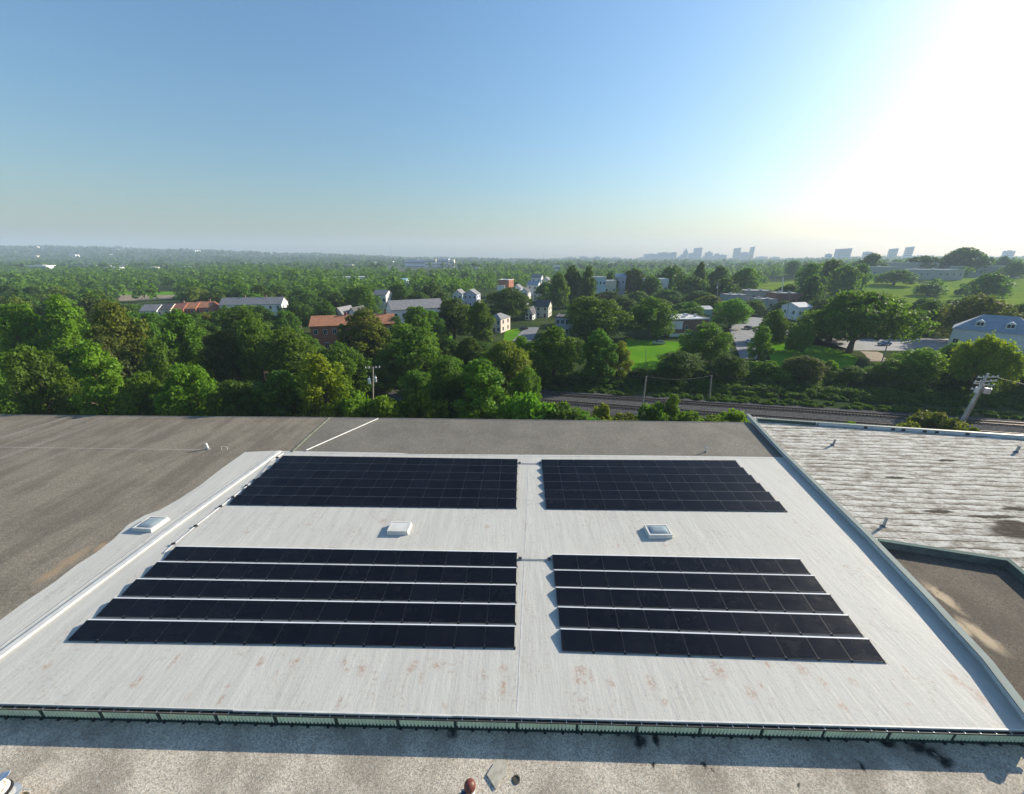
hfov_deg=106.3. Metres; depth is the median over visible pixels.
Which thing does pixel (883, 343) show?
parked car
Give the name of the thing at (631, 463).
solar panel
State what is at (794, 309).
house
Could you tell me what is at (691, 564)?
solar panel
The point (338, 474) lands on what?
solar panel
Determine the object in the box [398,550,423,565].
solar panel
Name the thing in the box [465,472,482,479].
solar panel
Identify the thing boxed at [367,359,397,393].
tree
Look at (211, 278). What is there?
woodland
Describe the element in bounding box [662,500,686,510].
solar panel
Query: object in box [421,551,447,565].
solar panel
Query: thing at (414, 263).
hospital wing
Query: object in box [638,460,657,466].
solar panel
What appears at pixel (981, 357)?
tree
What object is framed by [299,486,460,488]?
wind deflector
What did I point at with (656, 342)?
parked car
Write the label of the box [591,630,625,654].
solar panel
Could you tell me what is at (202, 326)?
tree
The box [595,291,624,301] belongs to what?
tree
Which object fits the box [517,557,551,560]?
conduit
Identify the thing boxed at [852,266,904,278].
works building
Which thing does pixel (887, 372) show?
tree
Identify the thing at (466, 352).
tree
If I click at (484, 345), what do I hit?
tree
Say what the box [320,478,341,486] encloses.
solar panel
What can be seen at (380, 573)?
solar panel
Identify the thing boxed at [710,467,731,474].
solar panel
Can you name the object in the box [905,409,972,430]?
shrub
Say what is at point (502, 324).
house
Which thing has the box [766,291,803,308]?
workshop
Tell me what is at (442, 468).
solar panel
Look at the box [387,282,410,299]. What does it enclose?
tree
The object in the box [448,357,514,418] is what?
tree
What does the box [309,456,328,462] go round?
solar panel
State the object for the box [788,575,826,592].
solar panel
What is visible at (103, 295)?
tree
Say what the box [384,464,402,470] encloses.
solar panel
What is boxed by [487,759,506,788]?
slab
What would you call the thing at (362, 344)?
tree
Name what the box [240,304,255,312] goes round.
tree
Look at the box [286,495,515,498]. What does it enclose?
wind deflector
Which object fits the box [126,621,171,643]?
solar panel
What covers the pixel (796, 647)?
solar panel
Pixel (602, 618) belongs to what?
solar panel
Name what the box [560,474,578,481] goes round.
solar panel
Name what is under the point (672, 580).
solar panel
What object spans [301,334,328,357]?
tree
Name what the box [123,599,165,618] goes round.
solar panel
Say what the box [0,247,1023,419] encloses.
ground
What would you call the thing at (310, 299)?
tree
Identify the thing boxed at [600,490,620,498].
solar panel
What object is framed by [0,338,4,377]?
tree
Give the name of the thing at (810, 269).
tree
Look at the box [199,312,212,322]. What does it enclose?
tree
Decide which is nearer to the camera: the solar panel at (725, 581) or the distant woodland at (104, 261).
the solar panel at (725, 581)
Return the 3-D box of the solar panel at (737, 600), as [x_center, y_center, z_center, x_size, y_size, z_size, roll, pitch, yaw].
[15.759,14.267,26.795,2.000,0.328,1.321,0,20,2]
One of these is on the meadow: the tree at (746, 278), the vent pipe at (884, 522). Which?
the tree at (746, 278)
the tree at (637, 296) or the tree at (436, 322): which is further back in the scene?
the tree at (637, 296)
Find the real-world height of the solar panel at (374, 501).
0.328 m
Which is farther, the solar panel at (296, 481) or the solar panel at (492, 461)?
the solar panel at (492, 461)
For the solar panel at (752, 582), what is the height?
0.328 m
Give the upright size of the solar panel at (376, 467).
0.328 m
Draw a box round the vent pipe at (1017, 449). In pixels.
[1012,445,1021,452]
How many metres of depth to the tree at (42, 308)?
148.41 m
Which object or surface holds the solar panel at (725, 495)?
on the warehouse at (80, 496)
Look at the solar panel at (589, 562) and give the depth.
30.19 m
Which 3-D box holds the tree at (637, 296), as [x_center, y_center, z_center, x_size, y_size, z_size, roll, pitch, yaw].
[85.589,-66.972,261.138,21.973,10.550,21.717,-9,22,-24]
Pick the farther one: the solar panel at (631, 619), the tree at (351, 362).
the tree at (351, 362)
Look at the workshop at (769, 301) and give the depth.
234.63 m
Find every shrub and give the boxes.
[334,390,375,417]
[362,394,406,417]
[399,389,450,418]
[496,391,557,419]
[542,401,582,419]
[576,410,599,419]
[592,402,611,420]
[600,412,644,420]
[627,367,658,384]
[634,401,679,420]
[670,410,705,421]
[701,414,727,421]
[714,408,749,421]
[749,360,794,383]
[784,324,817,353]
[819,360,840,374]
[896,420,919,427]
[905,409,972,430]
[953,288,966,295]
[958,427,979,431]
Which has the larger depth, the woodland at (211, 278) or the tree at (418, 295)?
the woodland at (211, 278)
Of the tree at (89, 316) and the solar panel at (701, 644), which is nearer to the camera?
the solar panel at (701, 644)
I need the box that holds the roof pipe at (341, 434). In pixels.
[306,418,377,450]
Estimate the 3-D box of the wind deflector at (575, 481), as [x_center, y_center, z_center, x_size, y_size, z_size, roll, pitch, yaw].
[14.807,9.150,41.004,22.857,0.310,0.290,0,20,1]
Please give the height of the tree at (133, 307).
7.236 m
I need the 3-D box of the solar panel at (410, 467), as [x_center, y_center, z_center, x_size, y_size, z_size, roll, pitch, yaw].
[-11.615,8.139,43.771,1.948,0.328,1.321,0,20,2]
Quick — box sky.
[0,0,1023,259]
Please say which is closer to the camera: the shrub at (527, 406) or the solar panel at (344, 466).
the solar panel at (344, 466)
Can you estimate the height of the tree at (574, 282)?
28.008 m
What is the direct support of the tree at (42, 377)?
on the ground at (544, 323)
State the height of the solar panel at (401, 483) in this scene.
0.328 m
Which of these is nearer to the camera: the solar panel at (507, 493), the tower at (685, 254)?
the solar panel at (507, 493)
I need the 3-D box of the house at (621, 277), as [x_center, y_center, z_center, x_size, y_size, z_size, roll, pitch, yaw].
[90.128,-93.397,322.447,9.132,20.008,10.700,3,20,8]
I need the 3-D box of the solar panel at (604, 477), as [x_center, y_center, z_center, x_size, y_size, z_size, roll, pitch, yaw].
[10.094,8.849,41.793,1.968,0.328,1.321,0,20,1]
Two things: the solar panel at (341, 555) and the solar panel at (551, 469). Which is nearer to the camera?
the solar panel at (341, 555)
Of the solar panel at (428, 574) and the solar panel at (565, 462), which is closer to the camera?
the solar panel at (428, 574)
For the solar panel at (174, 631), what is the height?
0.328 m
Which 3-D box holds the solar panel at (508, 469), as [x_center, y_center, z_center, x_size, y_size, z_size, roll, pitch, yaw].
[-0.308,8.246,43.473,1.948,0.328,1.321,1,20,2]
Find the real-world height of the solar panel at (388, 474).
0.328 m
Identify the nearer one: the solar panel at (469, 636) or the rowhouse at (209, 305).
the solar panel at (469, 636)
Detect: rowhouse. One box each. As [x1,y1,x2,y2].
[139,304,162,315]
[158,303,174,314]
[172,301,187,312]
[184,302,200,313]
[197,299,219,312]
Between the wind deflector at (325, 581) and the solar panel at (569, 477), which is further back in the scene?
the solar panel at (569, 477)
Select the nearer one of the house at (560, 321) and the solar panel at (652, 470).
the solar panel at (652, 470)
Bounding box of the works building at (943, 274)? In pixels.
[904,268,965,279]
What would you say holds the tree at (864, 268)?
on the meadow
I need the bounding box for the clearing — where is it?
[118,295,174,300]
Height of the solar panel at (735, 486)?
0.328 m
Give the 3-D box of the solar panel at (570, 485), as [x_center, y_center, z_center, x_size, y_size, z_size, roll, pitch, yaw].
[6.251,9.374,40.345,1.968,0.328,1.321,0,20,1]
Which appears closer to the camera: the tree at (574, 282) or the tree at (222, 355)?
the tree at (222, 355)
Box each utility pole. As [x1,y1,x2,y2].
[365,366,379,398]
[642,376,646,406]
[709,375,711,397]
[880,334,890,363]
[960,373,998,422]
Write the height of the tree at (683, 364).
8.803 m
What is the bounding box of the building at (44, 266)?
[24,265,55,268]
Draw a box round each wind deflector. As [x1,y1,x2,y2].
[88,619,514,626]
[114,597,515,604]
[137,578,515,584]
[158,561,516,567]
[176,546,507,551]
[259,477,491,480]
[281,462,500,465]
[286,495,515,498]
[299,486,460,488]
[325,470,479,472]
[541,459,573,459]
[543,473,705,474]
[543,481,706,482]
[544,490,752,491]
[553,554,798,558]
[554,569,813,575]
[556,587,829,594]
[558,606,847,615]
[560,628,867,638]
[607,499,720,500]
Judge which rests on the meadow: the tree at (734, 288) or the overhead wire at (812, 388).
the tree at (734, 288)
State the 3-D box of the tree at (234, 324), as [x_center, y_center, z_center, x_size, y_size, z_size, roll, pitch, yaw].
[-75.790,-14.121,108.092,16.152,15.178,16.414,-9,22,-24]
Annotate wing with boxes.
[0,715,1023,793]
[405,259,424,267]
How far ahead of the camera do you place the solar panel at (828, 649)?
23.48 m
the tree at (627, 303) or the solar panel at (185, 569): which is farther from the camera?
the tree at (627, 303)
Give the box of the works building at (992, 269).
[938,265,1020,277]
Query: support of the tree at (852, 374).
on the ground at (544, 323)
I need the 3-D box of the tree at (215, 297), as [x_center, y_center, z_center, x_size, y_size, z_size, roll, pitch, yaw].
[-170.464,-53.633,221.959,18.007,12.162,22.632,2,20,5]
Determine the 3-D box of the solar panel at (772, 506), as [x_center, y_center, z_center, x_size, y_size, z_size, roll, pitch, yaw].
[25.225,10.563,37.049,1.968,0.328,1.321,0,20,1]
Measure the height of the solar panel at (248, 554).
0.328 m
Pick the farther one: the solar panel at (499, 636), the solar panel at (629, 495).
the solar panel at (629, 495)
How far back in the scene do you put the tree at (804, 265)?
546.81 m
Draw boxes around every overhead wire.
[380,367,637,377]
[646,376,977,388]
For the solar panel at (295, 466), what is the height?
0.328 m
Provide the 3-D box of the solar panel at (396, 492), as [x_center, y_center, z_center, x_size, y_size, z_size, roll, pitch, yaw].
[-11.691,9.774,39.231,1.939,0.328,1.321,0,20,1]
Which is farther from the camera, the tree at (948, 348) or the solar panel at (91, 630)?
the tree at (948, 348)
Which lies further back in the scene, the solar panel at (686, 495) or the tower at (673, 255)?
the tower at (673, 255)
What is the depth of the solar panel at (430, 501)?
37.62 m
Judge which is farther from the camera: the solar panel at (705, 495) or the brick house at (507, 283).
the brick house at (507, 283)
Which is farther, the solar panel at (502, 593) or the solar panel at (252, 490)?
the solar panel at (252, 490)
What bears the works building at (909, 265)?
on the ground at (544, 323)
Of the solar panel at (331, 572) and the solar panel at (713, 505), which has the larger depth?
the solar panel at (713, 505)
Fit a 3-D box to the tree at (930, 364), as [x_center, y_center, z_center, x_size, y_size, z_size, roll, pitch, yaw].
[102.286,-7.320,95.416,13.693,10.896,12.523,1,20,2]
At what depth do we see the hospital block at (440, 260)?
1425.18 m
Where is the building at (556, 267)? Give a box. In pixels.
[553,265,559,272]
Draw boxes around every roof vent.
[0,770,21,793]
[461,778,475,793]
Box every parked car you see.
[652,340,665,344]
[877,341,891,345]
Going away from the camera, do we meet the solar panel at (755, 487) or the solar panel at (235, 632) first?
the solar panel at (235, 632)
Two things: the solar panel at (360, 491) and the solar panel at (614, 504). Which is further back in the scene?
the solar panel at (360, 491)
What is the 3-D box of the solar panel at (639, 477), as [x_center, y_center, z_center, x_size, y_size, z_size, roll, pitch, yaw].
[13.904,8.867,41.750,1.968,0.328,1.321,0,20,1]
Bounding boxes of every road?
[513,327,538,341]
[783,330,948,350]
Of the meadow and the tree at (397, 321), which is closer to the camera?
the tree at (397, 321)
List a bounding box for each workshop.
[719,293,749,301]
[741,289,773,296]
[749,297,778,310]
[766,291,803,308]
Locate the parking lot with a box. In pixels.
[725,317,767,358]
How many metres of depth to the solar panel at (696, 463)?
44.74 m
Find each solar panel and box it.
[67,620,114,642]
[96,598,138,618]
[97,621,142,642]
[121,579,159,596]
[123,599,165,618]
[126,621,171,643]
[143,562,180,577]
[147,580,185,597]
[151,599,191,619]
[156,621,199,643]
[163,547,196,561]
[168,562,202,578]
[173,580,210,597]
[179,600,218,619]
[185,622,227,644]
[187,547,220,561]
[192,563,227,578]
[199,580,235,598]
[206,600,245,619]
[210,547,241,561]
[215,622,255,644]
[217,563,251,579]
[226,581,261,598]
[229,495,254,505]
[234,548,264,562]
[234,600,271,620]
[240,486,264,494]
[241,564,274,579]
[245,623,284,645]
[248,495,273,505]
[250,477,273,485]
[251,581,285,599]
[256,548,287,562]
[259,486,282,494]
[260,470,281,477]
[263,601,298,620]
[266,564,298,580]
[267,495,291,505]
[268,478,290,485]
[269,462,289,469]
[274,623,312,645]
[277,470,298,477]
[277,486,300,494]
[278,456,297,462]
[278,582,311,599]
[280,548,309,563]
[285,463,305,469]
[286,478,307,485]
[286,496,309,505]
[290,601,325,621]
[291,564,322,580]
[293,456,312,462]
[294,470,315,477]
[295,487,317,495]
[302,463,321,469]
[303,478,325,486]
[303,549,333,563]
[303,582,336,600]
[304,623,341,646]
[305,496,328,506]
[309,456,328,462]
[311,470,331,477]
[313,487,335,495]
[315,565,346,581]
[318,463,338,469]
[318,602,352,621]
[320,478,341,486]
[324,496,347,506]
[325,456,344,462]
[326,549,355,563]
[328,471,348,477]
[330,582,362,600]
[332,487,353,495]
[334,624,370,646]
[335,463,354,470]
[339,479,359,486]
[341,457,359,462]
[341,565,370,581]
[343,496,365,506]
[345,471,365,478]
[345,602,378,622]
[350,487,371,495]
[351,464,369,470]
[351,550,378,564]
[356,479,376,486]
[356,583,387,600]
[357,457,374,463]
[362,471,382,478]
[362,497,384,506]
[364,624,399,646]
[365,566,394,581]
[367,464,386,470]
[368,487,389,496]
[373,457,390,463]
[374,479,394,487]
[374,550,401,564]
[374,603,406,622]
[379,471,398,478]
[381,497,402,507]
[383,583,412,601]
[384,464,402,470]
[386,488,407,496]
[388,457,406,463]
[391,479,411,487]
[391,566,419,582]
[394,625,428,647]
[396,472,415,478]
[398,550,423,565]
[400,497,422,507]
[401,464,419,471]
[402,603,433,623]
[404,457,421,463]
[405,488,425,496]
[409,584,438,601]
[410,480,428,487]
[413,472,432,479]
[415,566,442,582]
[417,465,434,471]
[420,497,440,507]
[421,458,437,464]
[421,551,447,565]
[424,488,443,496]
[424,625,456,648]
[427,480,446,487]
[430,604,460,623]
[431,472,449,479]
[434,465,451,471]
[436,584,464,602]
[437,458,453,464]
[439,498,459,507]
[441,567,467,583]
[442,488,461,497]
[445,480,464,488]
[445,551,470,565]
[448,472,466,479]
[450,465,467,471]
[453,458,469,464]
[454,626,485,648]
[458,498,478,508]
[458,604,488,624]
[461,489,479,497]
[462,585,490,602]
[463,480,481,488]
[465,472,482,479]
[466,567,491,583]
[467,465,484,472]
[469,458,485,464]
[469,552,493,566]
[477,498,497,508]
[479,489,498,497]
[481,480,498,488]
[482,473,499,480]
[484,465,500,472]
[484,626,515,649]
[485,459,501,464]
[487,604,515,624]
[489,585,516,603]
[491,568,516,584]
[493,552,517,567]
[497,498,516,508]
[498,489,516,497]
[499,481,516,488]
[500,473,517,481]
[501,459,517,465]
[501,466,517,472]
[541,459,557,465]
[542,466,559,473]
[543,474,560,481]
[544,481,562,489]
[545,490,564,498]
[545,499,566,509]
[552,554,578,569]
[554,570,581,586]
[556,588,585,606]
[558,460,574,465]
[558,607,589,628]
[559,466,576,473]
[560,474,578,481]
[560,629,594,653]
[562,482,580,489]
[563,490,583,498]
[565,499,586,509]
[574,460,590,465]
[576,467,593,473]
[577,474,596,481]
[577,555,604,570]
[580,482,598,489]
[580,571,608,587]
[582,490,601,498]
[583,588,613,607]
[584,499,606,509]
[587,608,619,629]
[590,460,607,466]
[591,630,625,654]
[592,467,610,473]
[595,474,614,481]
[597,482,617,489]
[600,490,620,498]
[601,555,629,570]
[604,499,625,509]
[605,571,635,588]
[606,460,624,466]
[609,467,627,473]
[610,589,642,608]
[612,474,631,481]
[615,482,635,489]
[615,609,649,630]
[619,490,640,499]
[621,631,657,655]
[622,460,640,466]
[623,500,646,510]
[626,467,644,473]
[626,556,655,571]
[629,474,649,481]
[631,572,662,588]
[633,482,654,490]
[637,590,670,608]
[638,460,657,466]
[638,491,660,499]
[642,467,661,473]
[642,500,666,510]
[644,610,679,631]
[647,474,666,481]
[651,556,680,571]
[651,632,690,656]
[652,482,673,490]
[655,460,673,466]
[657,491,679,499]
[657,573,689,589]
[659,467,678,473]
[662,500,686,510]
[664,474,684,481]
[665,591,699,609]
[670,482,691,490]
[671,460,690,466]
[673,611,710,632]
[675,491,697,499]
[675,557,706,572]
[676,467,695,473]
[682,474,702,481]
[682,500,706,510]
[682,633,722,657]
[683,573,716,590]
[687,460,706,466]
[688,483,710,490]
[692,591,728,610]
[693,467,714,474]
[694,491,717,499]
[699,475,720,482]
[700,557,732,572]
[701,500,726,511]
[702,611,740,632]
[704,460,723,466]
[706,483,728,490]
[709,574,743,590]
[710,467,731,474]
[713,491,736,500]
[713,634,754,658]
[717,475,739,482]
[720,460,739,466]
[720,592,756,611]
[721,501,746,511]
[724,483,746,490]
[726,558,758,573]
[727,467,748,474]
[731,612,770,633]
[732,491,756,500]
[734,475,757,482]
[736,574,771,591]
[740,501,766,511]
[742,483,765,491]
[744,635,787,659]
[747,593,785,611]
[750,558,784,573]
[751,492,775,500]
[760,501,786,511]
[761,613,801,634]
[762,575,799,592]
[775,559,810,574]
[775,593,814,612]
[775,636,819,660]
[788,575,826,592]
[790,614,832,635]
[803,594,844,613]
[807,637,853,662]
[820,615,863,636]
[838,638,886,663]
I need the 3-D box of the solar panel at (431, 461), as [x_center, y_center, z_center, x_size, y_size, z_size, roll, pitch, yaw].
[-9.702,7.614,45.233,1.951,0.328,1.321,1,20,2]
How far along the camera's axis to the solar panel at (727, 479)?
41.55 m
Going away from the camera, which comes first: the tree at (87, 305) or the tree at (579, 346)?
the tree at (579, 346)
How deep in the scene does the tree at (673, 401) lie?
65.34 m
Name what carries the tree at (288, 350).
on the ground at (544, 323)
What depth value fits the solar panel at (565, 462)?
44.78 m
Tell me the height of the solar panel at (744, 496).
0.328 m
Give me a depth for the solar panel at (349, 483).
40.81 m
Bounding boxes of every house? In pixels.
[219,295,288,315]
[334,305,351,314]
[348,305,364,314]
[373,290,391,313]
[385,298,441,323]
[452,289,465,303]
[464,289,480,305]
[487,313,510,332]
[498,279,513,287]
[514,284,523,291]
[520,287,530,298]
[525,306,537,319]
[527,281,540,295]
[531,274,542,283]
[533,292,542,300]
[534,300,551,316]
[541,277,549,282]
[555,313,583,336]
[614,273,626,294]
[781,302,812,319]
[945,314,1023,355]
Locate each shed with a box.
[497,285,504,290]
[700,306,713,323]
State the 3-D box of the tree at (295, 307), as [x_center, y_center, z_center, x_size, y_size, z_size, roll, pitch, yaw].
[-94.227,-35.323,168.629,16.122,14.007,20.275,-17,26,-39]
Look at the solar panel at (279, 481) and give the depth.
40.99 m
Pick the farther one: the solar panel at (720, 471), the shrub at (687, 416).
the shrub at (687, 416)
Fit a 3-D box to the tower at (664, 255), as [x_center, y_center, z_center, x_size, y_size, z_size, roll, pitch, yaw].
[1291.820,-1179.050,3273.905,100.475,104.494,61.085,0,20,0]
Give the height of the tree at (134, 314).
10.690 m
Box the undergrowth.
[362,367,1023,419]
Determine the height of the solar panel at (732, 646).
0.328 m
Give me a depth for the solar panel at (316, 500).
37.79 m
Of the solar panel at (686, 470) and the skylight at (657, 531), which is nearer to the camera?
the skylight at (657, 531)
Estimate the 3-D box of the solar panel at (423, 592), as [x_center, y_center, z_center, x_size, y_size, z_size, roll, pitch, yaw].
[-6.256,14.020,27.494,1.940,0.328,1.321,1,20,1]
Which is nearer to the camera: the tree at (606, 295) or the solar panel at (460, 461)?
the solar panel at (460, 461)
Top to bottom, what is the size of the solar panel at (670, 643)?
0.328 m
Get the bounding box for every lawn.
[503,329,520,340]
[625,339,680,370]
[769,341,857,367]
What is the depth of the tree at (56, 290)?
243.13 m
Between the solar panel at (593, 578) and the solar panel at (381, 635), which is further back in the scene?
the solar panel at (593, 578)
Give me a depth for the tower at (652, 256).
3239.97 m
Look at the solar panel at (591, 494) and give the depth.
38.86 m
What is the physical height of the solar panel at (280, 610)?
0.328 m
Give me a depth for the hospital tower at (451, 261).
1412.20 m
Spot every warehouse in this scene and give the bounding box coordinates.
[0,414,1023,746]
[750,417,1023,699]
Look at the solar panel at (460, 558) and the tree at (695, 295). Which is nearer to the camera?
the solar panel at (460, 558)
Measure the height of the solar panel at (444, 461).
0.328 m
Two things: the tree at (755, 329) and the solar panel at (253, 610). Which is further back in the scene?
the tree at (755, 329)
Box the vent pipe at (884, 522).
[879,516,888,527]
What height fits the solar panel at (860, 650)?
0.328 m
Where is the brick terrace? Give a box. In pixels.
[308,311,394,351]
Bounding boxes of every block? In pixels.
[425,259,436,267]
[437,258,449,267]
[593,276,606,293]
[605,280,616,293]
[642,278,668,298]
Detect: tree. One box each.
[0,283,23,297]
[0,290,42,311]
[0,295,43,317]
[0,302,56,359]
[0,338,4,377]
[0,343,78,411]
[0,346,88,414]
[0,369,26,414]
[23,286,44,295]
[32,293,51,307]
[32,300,53,319]
[32,324,58,344]
[34,294,92,381]
[41,293,76,305]
[43,286,78,297]
[64,291,82,302]
[65,339,136,415]
[66,334,142,391]
[71,290,115,306]
[75,298,105,323]
[76,287,93,296]
[80,307,131,335]
[82,299,154,381]
[93,290,121,304]
[110,370,179,415]
[121,304,141,312]
[127,311,147,329]
[135,336,181,386]
[139,312,167,335]
[144,328,176,359]
[148,362,226,415]
[159,308,215,380]
[170,321,214,361]
[175,287,210,302]
[178,311,221,333]
[196,328,254,388]
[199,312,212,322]
[203,293,226,303]
[203,379,267,416]
[206,288,235,297]
[210,305,242,328]
[213,305,272,330]
[216,320,251,341]
[228,284,250,297]
[228,315,274,383]
[239,292,263,296]
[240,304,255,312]
[248,285,275,296]
[250,370,316,416]
[253,305,279,334]
[254,325,317,387]
[268,309,303,334]
[270,285,293,300]
[277,300,316,328]
[288,292,324,311]
[289,288,315,298]
[292,353,355,416]
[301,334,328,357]
[309,299,339,317]
[317,286,346,300]
[325,340,374,395]
[326,292,348,306]
[334,307,390,364]
[344,285,382,313]
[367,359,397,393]
[370,327,395,359]
[375,323,442,381]
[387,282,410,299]
[389,316,403,333]
[395,369,430,404]
[402,305,435,336]
[408,291,429,299]
[419,309,448,343]
[422,282,450,301]
[428,357,465,418]
[430,354,467,379]
[435,297,473,340]
[436,338,461,358]
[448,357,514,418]
[451,336,483,369]
[466,299,495,344]
[469,350,509,379]
[473,341,494,351]
[480,339,532,390]
[484,287,532,319]
[486,367,513,406]
[507,365,541,401]
[514,335,537,373]
[530,325,578,383]
[534,281,549,295]
[535,292,564,303]
[547,271,569,308]
[563,265,582,304]
[563,296,633,339]
[565,336,588,356]
[575,328,618,382]
[579,266,596,297]
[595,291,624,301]
[605,341,634,377]
[606,270,619,289]
[607,313,637,326]
[610,297,640,312]
[623,291,655,304]
[623,296,680,338]
[625,267,646,293]
[638,275,665,296]
[639,297,674,310]
[651,290,689,303]
[654,350,708,381]
[657,264,687,289]
[662,393,680,420]
[671,302,687,312]
[676,321,735,361]
[677,307,710,324]
[678,275,710,299]
[681,301,704,311]
[683,290,712,301]
[692,261,706,282]
[693,295,722,315]
[705,353,749,382]
[706,265,733,286]
[706,278,743,295]
[711,298,754,327]
[730,267,761,288]
[744,299,767,314]
[745,326,774,360]
[752,324,788,339]
[756,308,790,348]
[767,300,789,312]
[769,284,807,295]
[781,355,832,384]
[783,260,802,276]
[787,319,824,338]
[792,289,940,352]
[793,262,827,287]
[796,274,825,302]
[798,263,808,272]
[808,298,831,312]
[814,326,848,341]
[819,257,842,294]
[824,264,863,295]
[830,365,875,386]
[853,263,874,291]
[854,252,888,265]
[863,358,914,389]
[872,269,921,284]
[881,320,915,335]
[890,346,952,388]
[905,255,946,268]
[909,297,951,315]
[910,283,949,295]
[912,300,942,329]
[932,292,1023,338]
[936,370,982,391]
[938,342,960,368]
[940,247,999,273]
[946,297,975,307]
[947,330,1023,391]
[959,271,1015,298]
[991,256,1011,265]
[994,368,1023,395]
[997,260,1023,277]
[1002,303,1023,316]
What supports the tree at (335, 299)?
on the ground at (544, 323)
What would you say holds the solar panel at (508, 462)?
on the warehouse at (80, 496)
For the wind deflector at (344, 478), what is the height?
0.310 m
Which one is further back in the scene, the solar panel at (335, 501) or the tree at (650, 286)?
the tree at (650, 286)
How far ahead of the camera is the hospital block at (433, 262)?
1407.47 m
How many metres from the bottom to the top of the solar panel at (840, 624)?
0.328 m
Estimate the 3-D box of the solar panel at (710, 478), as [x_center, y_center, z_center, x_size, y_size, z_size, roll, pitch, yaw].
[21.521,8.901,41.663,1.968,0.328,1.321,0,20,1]
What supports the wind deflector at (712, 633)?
on the warehouse at (80, 496)
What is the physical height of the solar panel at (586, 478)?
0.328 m
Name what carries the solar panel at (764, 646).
on the warehouse at (80, 496)
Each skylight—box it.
[132,516,169,532]
[387,521,411,534]
[643,524,672,538]
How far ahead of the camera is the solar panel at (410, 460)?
45.37 m
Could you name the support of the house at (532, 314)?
on the ground at (544, 323)
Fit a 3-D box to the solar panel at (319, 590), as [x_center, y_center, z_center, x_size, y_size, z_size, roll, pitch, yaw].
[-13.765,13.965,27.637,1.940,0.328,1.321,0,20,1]
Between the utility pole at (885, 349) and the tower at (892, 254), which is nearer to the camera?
the utility pole at (885, 349)
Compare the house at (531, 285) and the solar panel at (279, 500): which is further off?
the house at (531, 285)
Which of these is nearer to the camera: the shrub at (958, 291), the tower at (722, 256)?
the shrub at (958, 291)
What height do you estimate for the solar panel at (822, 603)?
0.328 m
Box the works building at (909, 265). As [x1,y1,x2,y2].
[879,262,939,268]
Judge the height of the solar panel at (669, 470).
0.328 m
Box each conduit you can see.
[164,453,283,552]
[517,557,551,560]
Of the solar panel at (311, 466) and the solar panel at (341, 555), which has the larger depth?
the solar panel at (311, 466)
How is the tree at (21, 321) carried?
on the ground at (544, 323)
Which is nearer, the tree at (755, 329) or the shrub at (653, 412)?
the shrub at (653, 412)
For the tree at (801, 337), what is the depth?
127.40 m
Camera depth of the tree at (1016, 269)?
453.48 m
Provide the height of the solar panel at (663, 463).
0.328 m
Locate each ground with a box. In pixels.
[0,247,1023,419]
[860,351,885,360]
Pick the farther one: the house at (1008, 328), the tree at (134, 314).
the tree at (134, 314)
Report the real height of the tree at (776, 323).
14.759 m
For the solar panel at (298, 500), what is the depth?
37.91 m
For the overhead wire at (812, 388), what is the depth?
67.45 m
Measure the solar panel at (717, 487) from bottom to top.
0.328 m
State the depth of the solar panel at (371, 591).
27.56 m
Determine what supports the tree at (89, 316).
on the ground at (544, 323)
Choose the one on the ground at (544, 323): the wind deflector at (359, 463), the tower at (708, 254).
the tower at (708, 254)
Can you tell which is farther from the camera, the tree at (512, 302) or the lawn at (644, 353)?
the tree at (512, 302)
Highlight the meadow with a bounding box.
[673,277,1023,306]
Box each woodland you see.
[0,244,1023,263]
[0,255,1023,270]
[0,259,1023,299]
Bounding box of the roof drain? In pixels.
[512,774,519,784]
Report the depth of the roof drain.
18.58 m
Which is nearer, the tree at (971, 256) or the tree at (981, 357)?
the tree at (981, 357)
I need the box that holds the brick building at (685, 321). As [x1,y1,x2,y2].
[664,313,709,336]
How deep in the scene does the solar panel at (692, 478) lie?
41.70 m
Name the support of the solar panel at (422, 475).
on the warehouse at (80, 496)
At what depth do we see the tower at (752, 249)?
3229.16 m
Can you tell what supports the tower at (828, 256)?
on the ground at (544, 323)
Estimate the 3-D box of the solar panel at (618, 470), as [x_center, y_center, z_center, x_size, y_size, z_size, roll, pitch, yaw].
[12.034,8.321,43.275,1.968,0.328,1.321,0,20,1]
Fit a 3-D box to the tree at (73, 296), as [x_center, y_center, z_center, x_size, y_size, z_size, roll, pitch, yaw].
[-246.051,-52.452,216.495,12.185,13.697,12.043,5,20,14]
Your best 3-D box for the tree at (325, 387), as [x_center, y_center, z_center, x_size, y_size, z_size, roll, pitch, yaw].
[-32.449,0.370,66.543,10.876,16.200,9.482,8,21,21]
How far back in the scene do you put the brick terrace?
132.41 m
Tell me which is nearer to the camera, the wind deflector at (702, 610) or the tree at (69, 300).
the wind deflector at (702, 610)
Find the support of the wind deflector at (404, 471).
on the warehouse at (80, 496)
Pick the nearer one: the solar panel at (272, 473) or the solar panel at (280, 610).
the solar panel at (280, 610)
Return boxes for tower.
[449,259,454,266]
[644,254,658,259]
[657,252,670,259]
[671,252,676,258]
[683,248,687,258]
[688,253,694,258]
[693,247,702,258]
[703,251,714,258]
[719,254,726,258]
[732,248,740,258]
[739,252,750,258]
[749,246,754,258]
[824,253,831,258]
[833,248,852,258]
[861,251,872,257]
[887,248,898,259]
[902,246,914,257]
[1001,250,1015,257]
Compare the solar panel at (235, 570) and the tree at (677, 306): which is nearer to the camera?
the solar panel at (235, 570)
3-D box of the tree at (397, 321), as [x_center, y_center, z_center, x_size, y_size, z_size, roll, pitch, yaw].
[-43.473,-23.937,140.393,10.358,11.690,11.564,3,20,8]
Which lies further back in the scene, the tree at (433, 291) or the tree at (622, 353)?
the tree at (433, 291)

